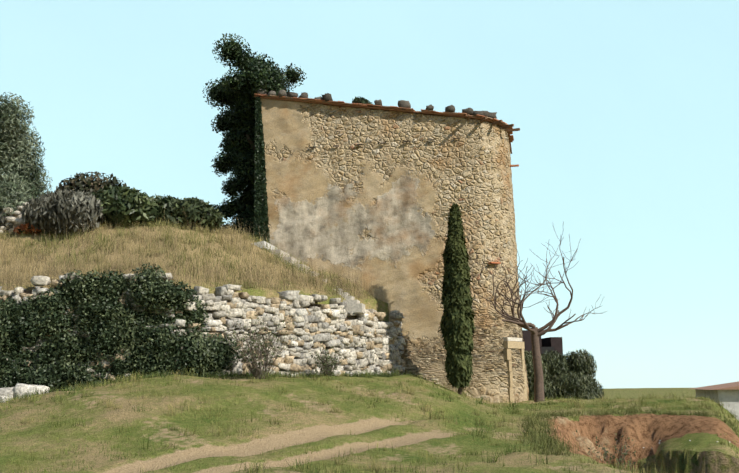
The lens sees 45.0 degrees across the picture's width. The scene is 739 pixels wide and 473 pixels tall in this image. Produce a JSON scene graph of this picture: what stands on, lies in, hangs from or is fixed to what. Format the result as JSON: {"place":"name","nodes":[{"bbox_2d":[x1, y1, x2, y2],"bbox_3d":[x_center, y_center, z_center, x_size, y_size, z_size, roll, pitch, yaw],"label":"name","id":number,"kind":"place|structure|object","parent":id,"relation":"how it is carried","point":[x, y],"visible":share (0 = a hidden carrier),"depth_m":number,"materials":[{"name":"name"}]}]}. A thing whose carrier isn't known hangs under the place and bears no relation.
{"place":"outdoors","nodes":[
{"label":"outdoors","id":0,"kind":"place"},
{"bbox_2d":[0,263,241,390],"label":"creeper wall","id":1,"kind":"structure","parent":0,"point":[171,355],"depth_m":20.35,"materials":[{"name":"green plant"}]},
{"bbox_2d":[0,203,385,300],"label":"hill grass","id":2,"kind":"structure","parent":0,"point":[257,275],"depth_m":23.34,"materials":[{"name":"beige plant"}]},
{"bbox_2d":[13,223,41,234],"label":"red plant","id":3,"kind":"object","parent":2,"relation":"on","point":[27,231],"depth_m":24.59,"materials":[{"name":"red plant"}]},
{"bbox_2d":[20,188,106,236],"bbox_3d":[-8.631,-0.547,25.253,2.839,1.734,2.700,-1,-10,-1],"label":"lavender bush","id":4,"kind":"object","parent":2,"relation":"on","point":[52,216],"depth_m":24.33,"materials":[{"name":"grey plant"}]},
{"bbox_2d":[53,171,126,193],"bbox_3d":[-9.241,-0.704,27.993,3.942,2.506,2.619,-1,-10,-1],"label":"dark bush","id":5,"kind":"object","parent":2,"relation":"on","point":[76,182],"depth_m":27.27,"materials":[{"name":"plant"}]},
{"bbox_2d":[202,33,306,237],"bbox_3d":[-3.642,-2.585,28.142,3.242,7.452,2.961,-1,-10,-1],"label":"ivy tree","id":6,"kind":"object","parent":2,"relation":"on","point":[238,97],"depth_m":27.91,"materials":[{"name":"green plant"}]},
{"bbox_2d":[0,0,738,388],"bbox_3d":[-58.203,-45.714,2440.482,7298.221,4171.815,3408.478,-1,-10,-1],"label":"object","id":7,"kind":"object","parent":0,"point":[624,118],"depth_m":2704.49,"materials":[{"name":"blue"}]},
{"bbox_2d":[0,225,738,472],"bbox_3d":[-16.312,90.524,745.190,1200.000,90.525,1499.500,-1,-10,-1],"label":"ground","id":8,"kind":"structure","parent":0,"point":[371,427],"depth_m":16.61,"materials":[{"name":"green plant"}]},
{"bbox_2d":[0,210,13,234],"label":"grey shrub","id":9,"kind":"object","parent":8,"relation":"on","point":[3,223],"visible":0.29,"depth_m":25.03,"materials":[{"name":"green plant"}]},
{"bbox_2d":[0,202,48,401],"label":"loose rocks","id":10,"kind":"object","parent":8,"relation":"on","point":[20,389],"visible":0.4,"depth_m":19.84,"materials":[{"name":"stone"}]},
{"bbox_2d":[0,92,52,216],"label":"olive tree","id":11,"kind":"object","parent":8,"relation":"on","point":[21,182],"visible":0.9,"depth_m":25.81,"materials":[{"name":"green plant"}]},
{"bbox_2d":[91,185,181,226],"bbox_3d":[-6.592,-0.735,25.458,2.912,1.554,2.277,-1,-10,-1],"label":"green shrub","id":12,"kind":"object","parent":8,"relation":"on","point":[149,208],"visible":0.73,"depth_m":24.73,"materials":[{"name":"green plant"}]},
{"bbox_2d":[108,190,142,220],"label":"green shrub","id":13,"kind":"object","parent":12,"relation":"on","point":[120,212],"visible":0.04,"depth_m":24.75,"materials":[{"name":"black plant"}]},
{"bbox_2d":[154,196,225,231],"bbox_3d":[-5.270,-0.558,25.652,2.252,1.258,1.528,-1,-10,-1],"label":"green shrub","id":14,"kind":"object","parent":8,"relation":"on","point":[189,207],"visible":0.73,"depth_m":25.22,"materials":[{"name":"green plant"}]},
{"bbox_2d":[14,288,386,370],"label":"backing wall","id":15,"kind":"structure","parent":8,"relation":"on","point":[310,305],"depth_m":22.96,"materials":[{"name":"grey stone"}]},
{"bbox_2d":[0,271,405,389],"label":"dry stone wall","id":16,"kind":"structure","parent":8,"relation":"on","point":[375,344],"depth_m":22.18,"materials":[{"name":"grey stone"}]},
{"bbox_2d":[0,368,428,402],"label":"grass tufts","id":17,"kind":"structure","parent":8,"relation":"on","point":[314,373],"depth_m":20.32,"materials":[{"name":"green plant"}]},
{"bbox_2d":[222,310,297,378],"bbox_3d":[-2.453,2.426,19.977,1.788,1.597,1.829,-1,-10,-1],"label":"twig bush","id":18,"kind":"object","parent":8,"relation":"on","point":[256,374],"visible":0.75,"depth_m":19.80,"materials":[{"name":"brown plant"}]},
{"bbox_2d":[251,241,376,326],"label":"stone slabs","id":19,"kind":"structure","parent":8,"relation":"on","point":[354,306],"depth_m":24.46,"materials":[{"name":"grey stone"}]},
{"bbox_2d":[308,335,344,375],"bbox_3d":[-1.026,3.014,21.946,0.811,0.928,0.935,6,-12,-36],"label":"twig bush","id":20,"kind":"object","parent":8,"relation":"on","point":[327,364],"visible":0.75,"depth_m":21.80,"materials":[{"name":"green plant"}]},
{"bbox_2d":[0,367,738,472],"bbox_3d":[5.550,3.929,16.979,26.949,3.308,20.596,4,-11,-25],"label":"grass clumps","id":21,"kind":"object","parent":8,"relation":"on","point":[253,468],"visible":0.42,"depth_m":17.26,"materials":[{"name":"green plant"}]},
{"bbox_2d":[261,98,528,402],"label":"tower","id":22,"kind":"structure","parent":8,"relation":"on","point":[373,208],"depth_m":26.02,"materials":[{"name":"beige stone"}]},
{"bbox_2d":[253,96,269,242],"label":"ivy on wall","id":23,"kind":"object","parent":22,"relation":"attached to","point":[260,195],"visible":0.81,"depth_m":26.77,"materials":[{"name":"green plant"}]},
{"bbox_2d":[254,94,513,153],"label":"roof tiles","id":24,"kind":"object","parent":22,"relation":"on","point":[393,108],"visible":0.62,"depth_m":26.62,"materials":[{"name":"brown tile"}]},
{"bbox_2d":[352,96,373,104],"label":"roof bush","id":25,"kind":"object","parent":24,"relation":"on","point":[358,100],"depth_m":27.43,"materials":[{"name":"green plant"}]},
{"bbox_2d":[257,89,496,118],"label":"rooftop stones","id":26,"kind":"object","parent":24,"relation":"on","point":[326,97],"visible":0.67,"depth_m":26.41,"materials":[{"name":"stone"}]},
{"bbox_2d":[467,114,519,131],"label":"rafters","id":27,"kind":"object","parent":22,"relation":"attached to","point":[482,120],"visible":0.96,"depth_m":26.20,"materials":[{"name":"brown wood"}]},
{"bbox_2d":[309,137,526,403],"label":"trim","id":28,"kind":"structure","parent":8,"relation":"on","point":[511,342],"depth_m":25.14,"materials":[{"name":"beige stone"}]},
{"bbox_2d":[438,203,474,394],"bbox_3d":[2.331,1.658,23.929,1.089,5.269,1.109,-1,-10,-1],"label":"cypress","id":29,"kind":"object","parent":8,"relation":"on","point":[457,326],"depth_m":23.62,"materials":[{"name":"green plant"}]},
{"bbox_2d":[469,222,605,401],"bbox_3d":[4.548,2.163,24.621,4.486,4.942,2.636,-1,-10,-1],"label":"bare tree","id":30,"kind":"object","parent":8,"relation":"on","point":[535,331],"visible":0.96,"depth_m":24.85,"materials":[{"name":"brown plant"}]},
{"bbox_2d":[524,349,604,400],"bbox_3d":[5.696,4.653,28.073,3.408,2.125,2.083,-1,-10,-1],"label":"hedge","id":31,"kind":"object","parent":8,"relation":"on","point":[564,377],"depth_m":27.56,"materials":[{"name":"green plant"}]},
{"bbox_2d":[574,433,635,469],"bbox_3d":[4.712,4.556,17.839,1.301,1.274,1.195,-3,-10,12],"label":"twig bush","id":32,"kind":"object","parent":8,"relation":"on","point":[608,461],"visible":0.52,"depth_m":17.94,"materials":[{"name":"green plant"}]},
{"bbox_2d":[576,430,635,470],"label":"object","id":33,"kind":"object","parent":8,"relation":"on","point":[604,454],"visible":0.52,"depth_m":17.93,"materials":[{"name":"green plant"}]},
{"bbox_2d":[512,405,738,456],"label":"grass","id":34,"kind":"structure","parent":8,"relation":"on","point":[545,438],"depth_m":17.63,"materials":[{"name":"green plant"}]},
{"bbox_2d":[522,330,738,420],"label":"houses","id":35,"kind":"structure","parent":8,"relation":"on","point":[728,393],"depth_m":32.16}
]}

